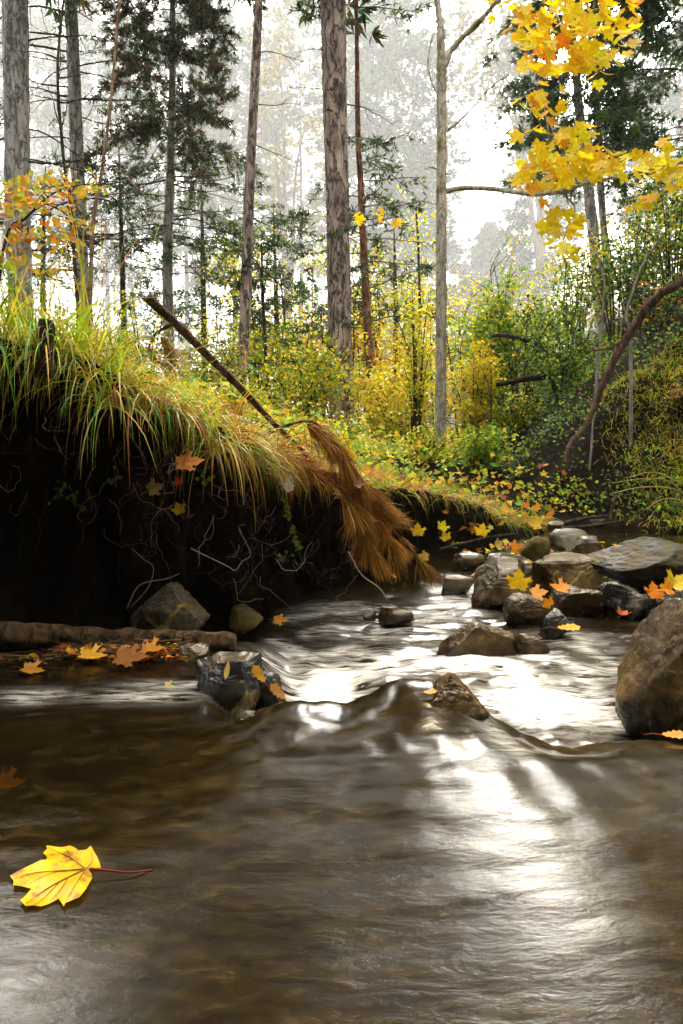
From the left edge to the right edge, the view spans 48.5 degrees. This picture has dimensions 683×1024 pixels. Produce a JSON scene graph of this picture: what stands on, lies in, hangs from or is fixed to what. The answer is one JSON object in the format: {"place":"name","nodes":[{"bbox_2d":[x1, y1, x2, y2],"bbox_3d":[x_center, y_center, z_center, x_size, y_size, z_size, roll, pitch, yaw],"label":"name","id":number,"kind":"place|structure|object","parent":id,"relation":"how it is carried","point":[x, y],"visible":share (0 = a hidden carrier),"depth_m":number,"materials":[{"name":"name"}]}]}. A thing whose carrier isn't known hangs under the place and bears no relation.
{"place":"outdoors","nodes":[
{"label":"outdoors","id":0,"kind":"place"},
{"bbox_2d":[0,530,682,1023],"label":"water","id":1,"kind":"structure","parent":0,"point":[356,828],"depth_m":0.84,"materials":[{"name":"liquid"}]},
{"bbox_2d":[10,845,153,905],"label":"maple leaf","id":2,"kind":"object","parent":1,"relation":"on","point":[63,875],"visible":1,"depth_m":0.77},
{"bbox_2d":[0,638,190,663],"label":"leaf litter","id":3,"kind":"object","parent":1,"relation":"on","point":[63,649],"visible":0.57,"depth_m":1.52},
{"bbox_2d":[0,621,236,649],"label":"fallen log","id":4,"kind":"object","parent":1,"relation":"on","point":[16,635],"visible":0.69,"depth_m":1.63,"materials":[{"name":"brown wood"}]},
{"bbox_2d":[98,644,147,667],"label":"fallen leaf","id":5,"kind":"object","parent":1,"relation":"on","point":[126,657],"visible":1,"depth_m":1.47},
{"bbox_2d":[177,642,209,661],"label":"rock","id":6,"kind":"object","parent":1,"relation":"on","point":[192,652],"visible":0.64,"depth_m":1.52,"materials":[{"name":"grey stone"}]},
{"bbox_2d":[195,651,264,715],"bbox_3d":[-0.203,0.327,1.357,0.124,0.149,0.090,2,6,22],"label":"boulder","id":7,"kind":"object","parent":1,"relation":"on","point":[237,689],"visible":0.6,"depth_m":1.33,"materials":[{"name":"stone"}]},
{"bbox_2d":[254,671,285,710],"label":"rock","id":8,"kind":"object","parent":1,"relation":"in","point":[268,698],"visible":0.28,"depth_m":1.34,"materials":[{"name":"stone"}]},
{"bbox_2d":[377,607,414,625],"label":"rock","id":9,"kind":"object","parent":1,"relation":"on","point":[392,616],"visible":1,"depth_m":2.21,"materials":[{"name":"brown stone"}]},
{"bbox_2d":[441,574,473,594],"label":"rock","id":10,"kind":"object","parent":1,"relation":"on","point":[458,584],"visible":0.94,"depth_m":2.63,"materials":[{"name":"stone"}]},
{"bbox_2d":[431,672,489,719],"bbox_3d":[0.172,0.288,1.150,0.106,0.096,0.085,0,6,0],"label":"rock","id":11,"kind":"object","parent":1,"relation":"on","point":[454,693],"visible":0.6,"depth_m":1.12,"materials":[{"name":"brown stone"}]},
{"bbox_2d":[449,551,484,570],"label":"rock","id":12,"kind":"object","parent":1,"relation":"on","point":[467,561],"visible":0.96,"depth_m":3.14,"materials":[{"name":"brown stone"}]},
{"bbox_2d":[437,621,515,656],"bbox_3d":[0.348,0.350,1.965,0.204,0.138,0.143,0,6,0],"label":"boulder","id":13,"kind":"object","parent":1,"relation":"on","point":[475,638],"visible":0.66,"depth_m":1.93,"materials":[{"name":"brown stone"}]},
{"bbox_2d":[471,556,531,609],"bbox_3d":[0.522,0.259,2.489,0.202,0.220,0.162,0,6,0],"label":"boulder","id":14,"kind":"object","parent":1,"relation":"in","point":[492,590],"visible":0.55,"depth_m":2.46,"materials":[{"name":"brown stone"}]},
{"bbox_2d":[503,592,555,625],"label":"rock","id":15,"kind":"object","parent":1,"relation":"on","point":[519,609],"visible":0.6,"depth_m":2.21,"materials":[{"name":"brown stone"}]},
{"bbox_2d":[514,633,549,654],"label":"rock","id":16,"kind":"object","parent":1,"relation":"on","point":[526,644],"visible":0.59,"depth_m":1.95,"materials":[{"name":"brown stone"}]},
{"bbox_2d":[520,536,550,561],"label":"rock","id":17,"kind":"object","parent":1,"relation":"on","point":[535,548],"visible":0.84,"depth_m":3.14,"materials":[{"name":"stone"}]},
{"bbox_2d":[539,608,570,639],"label":"rock","id":18,"kind":"object","parent":1,"relation":"on","point":[554,617],"visible":0.75,"depth_m":2.09,"materials":[{"name":"stone"}]},
{"bbox_2d":[530,552,600,597],"bbox_3d":[0.773,0.240,2.658,0.244,0.188,0.195,0,6,0],"label":"boulder","id":19,"kind":"object","parent":1,"relation":"in","point":[581,571],"visible":0.57,"depth_m":2.61,"materials":[{"name":"stone"}]},
{"bbox_2d":[549,528,587,551],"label":"rock","id":20,"kind":"object","parent":1,"relation":"on","point":[561,539],"visible":0.59,"depth_m":3.40,"materials":[{"name":"stone"}]},
{"bbox_2d":[548,584,603,617],"bbox_3d":[0.733,0.294,2.382,0.169,0.126,0.135,0,6,0],"label":"rock","id":21,"kind":"object","parent":1,"relation":"on","point":[574,601],"visible":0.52,"depth_m":2.33,"materials":[{"name":"brown stone"}]},
{"bbox_2d":[565,536,603,554],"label":"rock","id":22,"kind":"object","parent":1,"relation":"on","point":[584,545],"visible":0.53,"depth_m":3.10,"materials":[{"name":"grey stone"}]},
{"bbox_2d":[598,581,646,620],"bbox_3d":[0.878,0.290,2.361,0.162,0.150,0.111,1,6,14],"label":"rock","id":23,"kind":"object","parent":1,"relation":"in","point":[621,596],"visible":0.66,"depth_m":2.32,"materials":[{"name":"grey stone"}]},
{"bbox_2d":[585,537,682,591],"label":"boulder","id":24,"kind":"object","parent":1,"relation":"on","point":[639,563],"visible":0.8,"depth_m":2.53,"materials":[{"name":"grey stone"}]},
{"bbox_2d":[615,598,682,744],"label":"boulder","id":25,"kind":"object","parent":1,"relation":"on","point":[649,693],"visible":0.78,"depth_m":1.38,"materials":[{"name":"brown stone"}]},
{"bbox_2d":[642,591,682,616],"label":"rock","id":26,"kind":"object","parent":1,"relation":"in","point":[649,604],"visible":0.31,"depth_m":2.26,"materials":[{"name":"stone"}]},
{"bbox_2d":[0,291,682,632],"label":"ground","id":27,"kind":"structure","parent":0,"point":[95,577],"depth_m":2.14,"materials":[{"name":"soil"}]},
{"bbox_2d":[35,319,57,378],"bbox_3d":[-0.614,-0.339,1.574,0.045,0.120,0.043,0,6,0],"label":"stump","id":28,"kind":"object","parent":27,"relation":"on","point":[41,368],"visible":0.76,"depth_m":1.56,"materials":[{"name":"brown wood"}]},
{"bbox_2d":[0,151,98,335],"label":"young pine","id":29,"kind":"object","parent":27,"relation":"on","point":[43,227],"visible":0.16,"depth_m":13.42,"materials":[{"name":"green plant"}]},
{"bbox_2d":[0,0,99,282],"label":"conifer","id":30,"kind":"object","parent":27,"relation":"on","point":[41,143],"visible":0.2,"depth_m":151.30,"materials":[{"name":"green plant"}]},
{"bbox_2d":[16,0,94,324],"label":"sapling","id":31,"kind":"object","parent":27,"relation":"on","point":[60,122],"visible":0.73,"depth_m":7.17,"materials":[{"name":"grey plant"}]},
{"bbox_2d":[0,112,141,288],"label":"oak sapling","id":32,"kind":"object","parent":27,"relation":"on","point":[20,198],"visible":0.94,"depth_m":2.86,"materials":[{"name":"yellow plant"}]},
{"bbox_2d":[0,0,153,339],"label":"pine tree","id":33,"kind":"object","parent":27,"relation":"on","point":[16,92],"visible":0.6,"depth_m":8.98,"materials":[{"name":"grey plant"}]},
{"bbox_2d":[29,0,168,357],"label":"conifer","id":34,"kind":"object","parent":27,"relation":"on","point":[86,86],"visible":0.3,"depth_m":145.29,"materials":[{"name":"white plant"}]},
{"bbox_2d":[0,0,210,327],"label":"pine tree","id":35,"kind":"object","parent":27,"relation":"on","point":[74,111],"visible":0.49,"depth_m":10.45,"materials":[{"name":"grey plant"}]},
{"bbox_2d":[63,0,158,327],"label":"sapling","id":36,"kind":"object","parent":27,"relation":"on","point":[91,249],"visible":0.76,"depth_m":5.75,"materials":[{"name":"beige plant"}]},
{"bbox_2d":[41,138,216,383],"bbox_3d":[-3.444,-3.870,12.859,2.588,4.556,3.382,2,6,15],"label":"young pine","id":37,"kind":"object","parent":27,"relation":"on","point":[122,280],"visible":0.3,"depth_m":12.55,"materials":[{"name":"green plant"}]},
{"bbox_2d":[112,274,178,388],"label":"shrub","id":38,"kind":"object","parent":27,"relation":"on","point":[154,322],"visible":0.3,"depth_m":6.85,"materials":[{"name":"green plant"}]},
{"bbox_2d":[129,582,209,630],"bbox_3d":[-0.410,0.249,1.845,0.206,0.164,0.140,2,6,22],"label":"boulder","id":39,"kind":"object","parent":27,"relation":"on","point":[176,606],"visible":0.7,"depth_m":1.79,"materials":[{"name":"brown stone"}]},
{"bbox_2d":[105,0,247,389],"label":"conifer","id":40,"kind":"object","parent":27,"relation":"on","point":[189,282],"visible":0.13,"depth_m":155.98,"materials":[{"name":"green plant"}]},
{"bbox_2d":[0,390,364,606],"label":"roots","id":41,"kind":"object","parent":27,"relation":"in","point":[188,507],"visible":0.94,"depth_m":1.74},
{"bbox_2d":[0,164,386,530],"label":"grass","id":42,"kind":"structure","parent":27,"relation":"on","point":[85,343],"depth_m":1.70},
{"bbox_2d":[113,166,294,398],"bbox_3d":[-2.600,-3.838,13.280,3.737,4.228,3.251,0,6,0],"label":"young pine","id":43,"kind":"object","parent":27,"relation":"on","point":[201,290],"visible":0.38,"depth_m":13.52,"materials":[{"name":"green plant"}]},
{"bbox_2d":[145,312,262,398],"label":"shrub","id":44,"kind":"object","parent":27,"relation":"on","point":[228,363],"visible":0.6,"depth_m":7.84,"materials":[{"name":"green plant"}]},
{"bbox_2d":[45,0,388,381],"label":"pine tree","id":45,"kind":"object","parent":27,"relation":"on","point":[201,15],"visible":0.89,"depth_m":11.24,"materials":[{"name":"green plant"}]},
{"bbox_2d":[204,370,278,412],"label":"shrub","id":46,"kind":"object","parent":27,"relation":"on","point":[238,392],"visible":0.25,"depth_m":6.92,"materials":[{"name":"yellow plant"}]},
{"bbox_2d":[163,0,322,376],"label":"conifer","id":47,"kind":"object","parent":27,"relation":"on","point":[245,76],"visible":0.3,"depth_m":141.00,"materials":[{"name":"white plant"}]},
{"bbox_2d":[229,603,263,633],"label":"rock","id":48,"kind":"object","parent":27,"relation":"on","point":[244,618],"visible":1,"depth_m":2.04,"materials":[{"name":"stone"}]},
{"bbox_2d":[199,214,324,389],"bbox_3d":[-1.252,-3.089,11.623,1.762,3.034,1.468,2,6,20],"label":"shrub","id":49,"kind":"object","parent":27,"relation":"on","point":[238,277],"visible":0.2,"depth_m":11.58,"materials":[{"name":"green plant"}]},
{"bbox_2d":[211,0,319,384],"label":"slim tree","id":50,"kind":"object","parent":27,"relation":"on","point":[246,279],"visible":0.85,"depth_m":8.15,"materials":[{"name":"grey plant"}]},
{"bbox_2d":[219,316,311,414],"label":"shrub","id":51,"kind":"object","parent":27,"relation":"on","point":[260,345],"visible":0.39,"depth_m":8.99,"materials":[{"name":"yellow plant"}]},
{"bbox_2d":[199,232,334,415],"bbox_3d":[-0.865,-2.099,8.637,1.633,2.128,1.626,0,6,0],"label":"sapling","id":52,"kind":"object","parent":27,"relation":"on","point":[264,324],"visible":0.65,"depth_m":8.58,"materials":[{"name":"green plant"}]},
{"bbox_2d":[184,204,372,405],"bbox_3d":[-1.111,-3.042,11.665,2.574,3.218,2.976,-3,7,-31],"label":"young pine","id":53,"kind":"object","parent":27,"relation":"on","point":[273,218],"visible":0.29,"depth_m":11.46,"materials":[{"name":"green plant"}]},
{"bbox_2d":[230,258,327,408],"bbox_3d":[-0.734,-2.475,10.872,1.750,2.308,1.612,0,6,0],"label":"sapling","id":54,"kind":"object","parent":27,"relation":"on","point":[299,292],"visible":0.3,"depth_m":10.75,"materials":[{"name":"green plant"}]},
{"bbox_2d":[238,0,325,408],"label":"tree","id":55,"kind":"object","parent":27,"relation":"on","point":[313,127],"visible":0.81,"depth_m":103.26,"materials":[{"name":"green plant"}]},
{"bbox_2d":[144,294,445,593],"bbox_3d":[-0.069,-0.134,2.219,1.035,0.887,0.235,-3,7,-30],"label":"fallen pine branch","id":56,"kind":"object","parent":27,"relation":"on","point":[356,516],"visible":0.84,"depth_m":2.22,"materials":[{"name":"plant"}]},
{"bbox_2d":[223,0,373,392],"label":"conifer","id":57,"kind":"object","parent":27,"relation":"on","point":[299,111],"visible":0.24,"depth_m":150.77,"materials":[{"name":"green plant"}]},
{"bbox_2d":[237,327,371,423],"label":"shrub","id":58,"kind":"object","parent":27,"relation":"on","point":[312,393],"visible":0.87,"depth_m":7.96,"materials":[{"name":"yellow plant"}]},
{"bbox_2d":[55,323,606,509],"bbox_3d":[-1.000,-0.924,7.745,6.040,1.222,8.444,0,6,0],"label":"ground cover","id":59,"kind":"object","parent":27,"relation":"on","point":[365,445],"visible":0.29,"depth_m":5.21,"materials":[{"name":"green plant"}]},
{"bbox_2d":[283,321,381,413],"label":"woodland sapling","id":60,"kind":"object","parent":27,"relation":"on","point":[357,343],"visible":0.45,"depth_m":8.73,"materials":[{"name":"green plant"}]},
{"bbox_2d":[0,206,680,416],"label":"forest","id":61,"kind":"object","parent":27,"relation":"on","point":[193,327],"visible":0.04,"depth_m":224.41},
{"bbox_2d":[276,0,405,435],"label":"pine tree","id":62,"kind":"object","parent":27,"relation":"on","point":[334,55],"visible":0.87,"depth_m":8.57,"materials":[{"name":"brown plant"}]},
{"bbox_2d":[325,234,390,393],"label":"woodland sapling","id":63,"kind":"object","parent":27,"relation":"on","point":[353,294],"visible":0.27,"depth_m":10.03,"materials":[{"name":"green plant"}]},
{"bbox_2d":[304,0,428,417],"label":"conifer","id":64,"kind":"object","parent":27,"relation":"on","point":[350,73],"visible":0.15,"depth_m":140.53,"materials":[{"name":"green plant"}]},
{"bbox_2d":[274,0,466,442],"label":"pine tree","id":65,"kind":"object","parent":27,"relation":"on","point":[365,303],"visible":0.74,"depth_m":9.17,"materials":[{"name":"green plant"}]},
{"bbox_2d":[174,386,567,535],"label":"grass","id":66,"kind":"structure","parent":27,"relation":"on","point":[508,519],"depth_m":3.60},
{"bbox_2d":[313,235,435,433],"bbox_3d":[0.541,-2.698,11.774,1.979,3.157,1.698,0,6,0],"label":"shrub","id":67,"kind":"object","parent":27,"relation":"on","point":[383,303],"visible":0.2,"depth_m":11.58,"materials":[{"name":"yellow plant"}]},
{"bbox_2d":[351,299,405,431],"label":"shrub","id":68,"kind":"object","parent":27,"relation":"on","point":[374,352],"visible":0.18,"depth_m":10.81,"materials":[{"name":"yellow plant"}]},
{"bbox_2d":[327,342,455,449],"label":"shrub","id":69,"kind":"object","parent":27,"relation":"on","point":[396,421],"visible":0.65,"depth_m":8.01,"materials":[{"name":"yellow plant"}]},
{"bbox_2d":[139,387,646,593],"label":"leaf litter","id":70,"kind":"object","parent":27,"relation":"on","point":[424,555],"visible":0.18,"depth_m":3.68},
{"bbox_2d":[354,327,435,439],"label":"shrub","id":71,"kind":"object","parent":27,"relation":"on","point":[392,380],"visible":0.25,"depth_m":8.98,"materials":[{"name":"yellow plant"}]},
{"bbox_2d":[325,228,470,425],"bbox_3d":[0.644,-2.585,11.930,2.564,3.627,2.680,5,8,43],"label":"young pine","id":72,"kind":"object","parent":27,"relation":"on","point":[370,258],"visible":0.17,"depth_m":11.65,"materials":[{"name":"green plant"}]},
{"bbox_2d":[308,0,488,378],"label":"conifer","id":73,"kind":"object","parent":27,"relation":"on","point":[414,48],"visible":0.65,"depth_m":131.10,"materials":[{"name":"white plant"}]},
{"bbox_2d":[318,138,494,419],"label":"conifer","id":74,"kind":"object","parent":27,"relation":"on","point":[455,252],"visible":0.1,"depth_m":151.90,"materials":[{"name":"green plant"}]},
{"bbox_2d":[392,277,435,443],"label":"shrub","id":75,"kind":"object","parent":27,"relation":"on","point":[416,390],"visible":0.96,"depth_m":7.46,"materials":[{"name":"yellow plant"}]},
{"bbox_2d":[386,179,457,424],"bbox_3d":[1.013,-2.524,9.711,0.862,3.328,1.103,-4,7,-36],"label":"sapling","id":76,"kind":"object","parent":27,"relation":"on","point":[425,219],"visible":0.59,"depth_m":9.70,"materials":[{"name":"yellow plant"}]},
{"bbox_2d":[394,411,468,462],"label":"shrub","id":77,"kind":"object","parent":27,"relation":"on","point":[430,445],"visible":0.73,"depth_m":5.70,"materials":[{"name":"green plant"}]},
{"bbox_2d":[416,274,515,439],"bbox_3d":[1.399,-1.700,8.496,1.163,1.943,1.029,0,6,0],"label":"shrub","id":78,"kind":"object","parent":27,"relation":"on","point":[476,340],"visible":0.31,"depth_m":8.43,"materials":[{"name":"yellow plant"}]},
{"bbox_2d":[425,217,521,420],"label":"conifer","id":79,"kind":"object","parent":27,"relation":"on","point":[481,259],"visible":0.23,"depth_m":165.04,"materials":[{"name":"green plant"}]},
{"bbox_2d":[446,331,514,440],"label":"shrub","id":80,"kind":"object","parent":27,"relation":"on","point":[477,404],"visible":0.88,"depth_m":6.85,"materials":[{"name":"yellow plant"}]},
{"bbox_2d":[444,412,534,470],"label":"shrub","id":81,"kind":"object","parent":27,"relation":"on","point":[475,445],"visible":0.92,"depth_m":5.50,"materials":[{"name":"green plant"}]},
{"bbox_2d":[448,225,533,406],"bbox_3d":[1.804,-2.262,9.116,1.002,2.493,0.965,0,6,0],"label":"woodland sapling","id":82,"kind":"object","parent":27,"relation":"on","point":[512,254],"visible":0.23,"depth_m":9.12,"materials":[{"name":"green plant"}]},
{"bbox_2d":[424,0,561,323],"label":"tree","id":83,"kind":"object","parent":27,"relation":"on","point":[500,70],"visible":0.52,"depth_m":118.36,"materials":[{"name":"white plant"}]},
{"bbox_2d":[448,258,545,430],"bbox_3d":[1.727,-1.809,8.381,1.100,1.966,1.307,0,6,0],"label":"shrub","id":84,"kind":"object","parent":27,"relation":"on","point":[477,332],"visible":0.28,"depth_m":8.24,"materials":[{"name":"green plant"}]},
{"bbox_2d":[475,386,552,447],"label":"shrub","id":85,"kind":"object","parent":27,"relation":"on","point":[508,418],"visible":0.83,"depth_m":6.68,"materials":[{"name":"green plant"}]},
{"bbox_2d":[353,0,682,451],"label":"maple tree","id":86,"kind":"object","parent":27,"relation":"on","point":[584,53],"visible":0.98,"depth_m":4.95,"materials":[{"name":"yellow plant"}]},
{"bbox_2d":[465,274,577,414],"bbox_3d":[1.940,-1.743,8.048,1.182,1.470,0.894,-3,6,-25],"label":"shrub","id":87,"kind":"object","parent":27,"relation":"on","point":[508,357],"visible":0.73,"depth_m":7.95,"materials":[{"name":"green plant"}]},
{"bbox_2d":[489,62,585,350],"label":"conifer","id":88,"kind":"object","parent":27,"relation":"on","point":[524,256],"visible":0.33,"depth_m":132.44,"materials":[{"name":"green plant"}]},
{"bbox_2d":[507,289,582,386],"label":"shrub","id":89,"kind":"object","parent":27,"relation":"on","point":[527,307],"visible":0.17,"depth_m":8.90,"materials":[{"name":"green plant"}]},
{"bbox_2d":[509,318,618,399],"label":"shrub","id":90,"kind":"object","parent":27,"relation":"on","point":[571,366],"visible":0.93,"depth_m":6.41,"materials":[{"name":"green plant"}]},
{"bbox_2d":[521,238,607,365],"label":"shrub","id":91,"kind":"object","parent":27,"relation":"on","point":[565,308],"visible":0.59,"depth_m":8.73,"materials":[{"name":"green plant"}]},
{"bbox_2d":[514,229,627,352],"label":"shrub","id":92,"kind":"object","parent":27,"relation":"on","point":[572,275],"visible":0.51,"depth_m":9.23,"materials":[{"name":"green plant"}]},
{"bbox_2d":[480,0,682,339],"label":"pine tree","id":93,"kind":"object","parent":27,"relation":"on","point":[629,71],"visible":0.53,"depth_m":10.73,"materials":[{"name":"green plant"}]},
{"bbox_2d":[483,269,682,519],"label":"ground cover","id":94,"kind":"object","parent":27,"relation":"on","point":[588,372],"visible":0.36,"depth_m":5.46,"materials":[{"name":"green plant"}]},
{"bbox_2d":[528,0,673,327],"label":"pine tree","id":95,"kind":"object","parent":27,"relation":"on","point":[600,185],"visible":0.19,"depth_m":11.10,"materials":[{"name":"green plant"}]},
{"bbox_2d":[552,191,676,345],"bbox_3d":[3.054,-2.640,8.335,1.392,1.632,1.224,4,7,33],"label":"shrub","id":96,"kind":"object","parent":27,"relation":"on","point":[608,281],"visible":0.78,"depth_m":8.24,"materials":[{"name":"green plant"}]},
{"bbox_2d":[557,275,682,463],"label":"fallen limb","id":97,"kind":"object","parent":27,"relation":"on","point":[648,305],"visible":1,"depth_m":4.52,"materials":[{"name":"brown wood"}]},
{"bbox_2d":[566,13,682,254],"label":"pine tree","id":98,"kind":"object","parent":27,"relation":"on","point":[666,86],"visible":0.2,"depth_m":12.45,"materials":[{"name":"green plant"}]},
{"bbox_2d":[571,333,682,532],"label":"grass","id":99,"kind":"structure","parent":27,"relation":"on","point":[669,371],"depth_m":4.96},
{"bbox_2d":[579,175,678,316],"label":"shrub","id":100,"kind":"object","parent":27,"relation":"on","point":[624,249],"visible":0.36,"depth_m":9.28,"materials":[{"name":"green plant"}]},
{"bbox_2d":[581,178,679,315],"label":"shrub","id":101,"kind":"object","parent":27,"relation":"on","point":[619,226],"visible":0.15,"depth_m":10.12,"materials":[{"name":"green plant"}]},
{"bbox_2d":[589,1,682,291],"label":"conifer","id":102,"kind":"object","parent":27,"relation":"on","point":[674,103],"visible":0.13,"depth_m":125.23,"materials":[{"name":"green plant"}]},
{"bbox_2d":[625,234,662,445],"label":"birch stem","id":103,"kind":"object","parent":27,"relation":"on","point":[631,368],"visible":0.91,"depth_m":4.92,"materials":[{"name":"grey plant"}]},
{"bbox_2d":[608,261,682,339],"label":"shrub","id":104,"kind":"object","parent":27,"relation":"on","point":[652,320],"visible":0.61,"depth_m":6.03,"materials":[{"name":"green plant"}]},
{"bbox_2d":[611,147,682,282],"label":"shrub","id":105,"kind":"object","parent":27,"relation":"on","point":[655,225],"visible":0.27,"depth_m":9.49,"materials":[{"name":"green plant"}]},
{"bbox_2d":[623,155,682,294],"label":"shrub","id":106,"kind":"object","parent":27,"relation":"on","point":[678,241],"visible":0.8,"depth_m":8.25,"materials":[{"name":"green plant"}]},
{"bbox_2d":[650,366,682,412],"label":"shrub","id":107,"kind":"object","parent":27,"relation":"on","point":[676,401],"visible":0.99,"depth_m":4.94,"materials":[{"name":"green plant"}]},
{"bbox_2d":[0,0,682,406],"label":"sky","id":108,"kind":"structure","parent":0,"point":[479,206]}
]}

